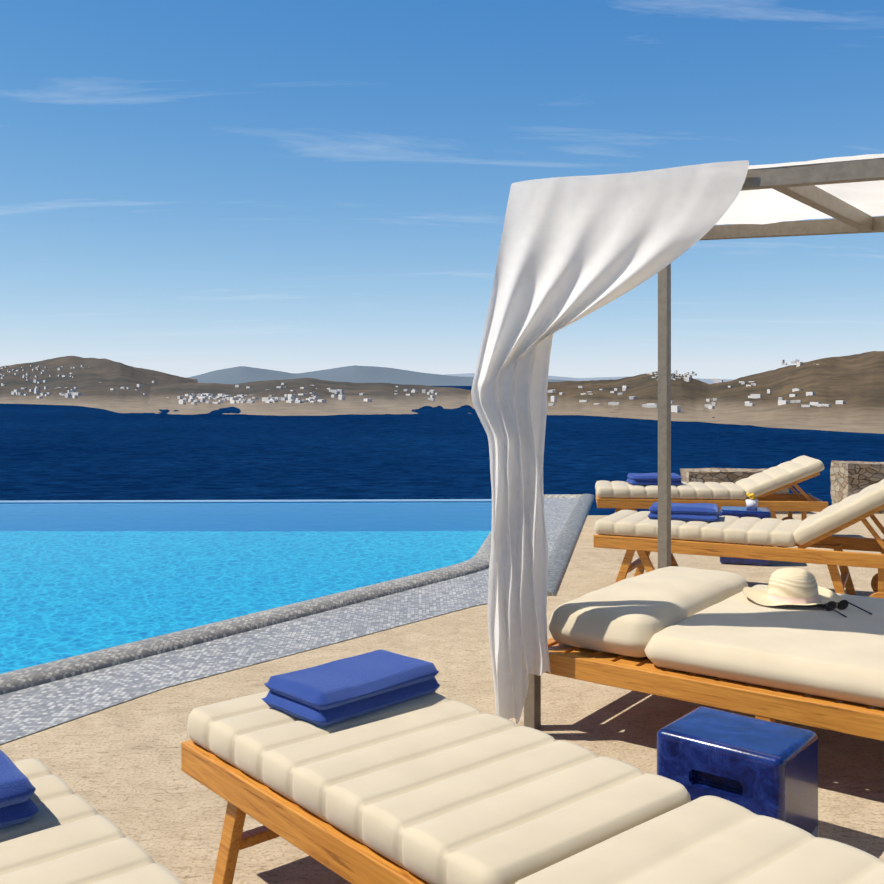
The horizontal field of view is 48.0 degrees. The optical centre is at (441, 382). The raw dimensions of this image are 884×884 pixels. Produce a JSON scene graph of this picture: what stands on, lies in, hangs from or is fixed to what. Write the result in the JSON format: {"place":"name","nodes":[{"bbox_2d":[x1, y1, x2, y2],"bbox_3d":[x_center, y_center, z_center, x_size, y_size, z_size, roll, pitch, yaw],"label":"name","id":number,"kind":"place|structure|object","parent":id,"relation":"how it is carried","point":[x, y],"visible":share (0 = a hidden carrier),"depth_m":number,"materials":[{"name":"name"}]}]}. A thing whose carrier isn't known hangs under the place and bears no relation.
{"place":"outdoors","nodes":[
{"label":"outdoors","id":0,"kind":"place"},
{"bbox_2d":[0,356,197,412],"bbox_3d":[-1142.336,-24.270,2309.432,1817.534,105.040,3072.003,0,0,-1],"label":"hill","id":1,"kind":"structure","parent":0,"point":[94,380],"depth_m":1851.61,"materials":[{"name":"brown soil"}]},
{"bbox_2d":[0,359,845,412],"bbox_3d":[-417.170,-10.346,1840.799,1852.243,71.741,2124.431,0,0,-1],"label":"buildings","id":2,"kind":"structure","parent":1,"relation":"on","point":[74,393],"depth_m":1303.28,"materials":[{"name":"white"}]},
{"bbox_2d":[0,502,491,673],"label":"pool water","id":3,"kind":"structure","parent":0,"point":[76,579],"depth_m":8.52,"materials":[{"name":"blue liquid"}]},
{"bbox_2d":[147,378,470,415],"bbox_3d":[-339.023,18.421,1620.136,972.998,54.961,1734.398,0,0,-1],"label":"land","id":4,"kind":"structure","parent":0,"point":[385,398],"depth_m":1335.34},
{"bbox_2d":[187,365,571,385],"bbox_3d":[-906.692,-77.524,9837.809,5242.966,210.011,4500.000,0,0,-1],"label":"land","id":5,"kind":"structure","parent":0,"point":[351,374],"depth_m":9262.63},
{"bbox_2d":[0,511,883,883],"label":"terrace","id":6,"kind":"structure","parent":0,"point":[120,769],"depth_m":4.17,"materials":[{"name":"stone"}]},
{"bbox_2d":[0,758,181,883],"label":"lounger","id":7,"kind":"object","parent":6,"relation":"on","point":[65,834],"visible":0.79,"depth_m":2.09,"materials":[{"name":"beige fabric"}]},
{"bbox_2d":[0,750,38,828],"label":"towel","id":8,"kind":"object","parent":7,"relation":"on","point":[17,791],"visible":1,"depth_m":2.19,"materials":[{"name":"blue fabric"}]},
{"bbox_2d":[0,499,491,502],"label":"pool edge","id":9,"kind":"object","parent":6,"relation":"in","point":[189,501],"depth_m":12.58,"materials":[{"name":"tile"}]},
{"bbox_2d":[0,498,577,743],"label":"tiled pool border","id":10,"kind":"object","parent":6,"relation":"on","point":[29,710],"depth_m":5.45,"materials":[{"name":"grey tile"}]},
{"bbox_2d":[0,494,594,694],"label":"pool kerbs","id":11,"kind":"structure","parent":6,"relation":"on","point":[560,553],"depth_m":6.19,"materials":[{"name":"stone"}]},
{"bbox_2d":[181,691,883,883],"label":"lounger","id":12,"kind":"object","parent":6,"relation":"on","point":[434,788],"visible":0.96,"depth_m":2.35,"materials":[{"name":"beige fabric"}]},
{"bbox_2d":[262,649,439,726],"bbox_3d":[-0.272,0.928,3.062,0.494,0.102,0.307,0,0,-44],"label":"towel","id":13,"kind":"object","parent":12,"relation":"on","point":[332,693],"visible":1,"depth_m":2.96,"materials":[{"name":"blue fabric"}]},
{"bbox_2d":[524,158,883,740],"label":"daybed frame","id":14,"kind":"object","parent":6,"relation":"on","point":[646,674],"visible":0.31,"depth_m":3.95,"materials":[{"name":"wood"}]},
{"bbox_2d":[471,160,748,723],"bbox_3d":[0.655,0.284,3.977,1.140,2.282,0.201,0,0,25],"label":"curtain","id":15,"kind":"object","parent":14,"relation":"hanging from","point":[572,249],"visible":1,"depth_m":4.12,"materials":[{"name":"white fabric"}]},
{"bbox_2d":[548,566,883,707],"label":"daybed mattress","id":16,"kind":"object","parent":14,"relation":"on","point":[716,623],"visible":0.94,"depth_m":4.05,"materials":[{"name":"fabric"}]},
{"bbox_2d":[743,568,844,605],"bbox_3d":[1.613,0.929,4.564,0.444,0.143,0.444,0,0,-24],"label":"sun hat","id":17,"kind":"object","parent":16,"relation":"on","point":[793,586],"visible":0.96,"depth_m":4.50,"materials":[{"name":"fabric"}]},
{"bbox_2d":[825,600,871,617],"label":"sunglasses","id":18,"kind":"object","parent":16,"relation":"on","point":[841,605],"visible":1,"depth_m":4.34,"materials":[{"name":"black plastic"}]},
{"bbox_2d":[715,154,883,224],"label":"canopy","id":19,"kind":"object","parent":14,"relation":"attached to","point":[764,206],"visible":0.31,"depth_m":4.25,"materials":[{"name":"white fabric"}]},
{"bbox_2d":[595,455,827,520],"bbox_3d":[2.504,1.098,9.427,2.066,0.789,0.770,0,0,8],"label":"lounger","id":20,"kind":"object","parent":6,"relation":"on","point":[764,486],"visible":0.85,"depth_m":9.14,"materials":[{"name":"beige fabric"}]},
{"bbox_2d":[626,473,681,485],"bbox_3d":[2.035,0.928,9.540,0.493,0.101,0.305,0,0,0],"label":"towel","id":21,"kind":"object","parent":20,"relation":"on","point":[644,479],"visible":0.65,"depth_m":9.41,"materials":[{"name":"blue fabric"}]},
{"bbox_2d":[657,706,817,836],"bbox_3d":[0.953,1.302,3.207,0.420,0.360,0.330,0,0,40],"label":"ceramic stool","id":22,"kind":"object","parent":6,"relation":"on","point":[761,767],"visible":0.54,"depth_m":3.10,"materials":[{"name":"blue ceramic"}]},
{"bbox_2d":[593,479,883,597],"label":"lounger","id":23,"kind":"object","parent":6,"relation":"on","point":[630,532],"visible":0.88,"depth_m":6.67,"materials":[{"name":"beige fabric"}]},
{"bbox_2d":[648,502,719,521],"bbox_3d":[1.740,0.928,7.141,0.493,0.101,0.308,0,0,18],"label":"towel","id":24,"kind":"object","parent":23,"relation":"on","point":[706,512],"visible":0.71,"depth_m":7.01,"materials":[{"name":"blue fabric"}]},
{"bbox_2d":[720,506,770,565],"bbox_3d":[2.500,1.262,8.187,0.400,0.440,0.320,0,0,17],"label":"side table","id":25,"kind":"object","parent":6,"relation":"on","point":[759,512],"visible":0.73,"depth_m":8.05,"materials":[{"name":"ceramic"}]},
{"bbox_2d":[746,493,757,509],"bbox_3d":[2.551,0.973,8.168,0.100,0.137,0.101,0,0,-1],"label":"cup with flowers","id":26,"kind":"object","parent":25,"relation":"on","point":[752,503],"visible":1,"depth_m":8.13,"materials":[{"name":"white plant"}]},
{"bbox_2d":[0,386,883,514],"bbox_3d":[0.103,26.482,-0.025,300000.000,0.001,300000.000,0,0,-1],"label":"sea","id":27,"kind":"structure","parent":0,"point":[58,452],"depth_m":369.95,"materials":[{"name":"blue liquid"}]},
{"bbox_2d":[0,0,883,378],"label":"sky","id":28,"kind":"structure","parent":0,"point":[189,188],"materials":[{"name":"blue"}]},
{"bbox_2d":[446,373,734,383],"bbox_3d":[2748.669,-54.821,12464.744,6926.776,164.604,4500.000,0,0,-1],"label":"land","id":29,"kind":"structure","parent":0,"point":[709,381],"depth_m":12606.45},
{"bbox_2d":[465,351,883,433],"bbox_3d":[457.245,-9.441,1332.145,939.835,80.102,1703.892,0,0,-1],"label":"land","id":30,"kind":"structure","parent":0,"point":[855,382],"depth_m":1023.64,"materials":[{"name":"brown soil"}]},
{"bbox_2d":[680,468,788,513],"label":"wall","id":31,"kind":"structure","parent":0,"point":[720,475],"depth_m":11.16,"materials":[{"name":"stone"}]},
{"bbox_2d":[830,460,883,513],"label":"wall","id":32,"kind":"structure","parent":0,"point":[848,478],"depth_m":11.20,"materials":[{"name":"stone"}]}
]}

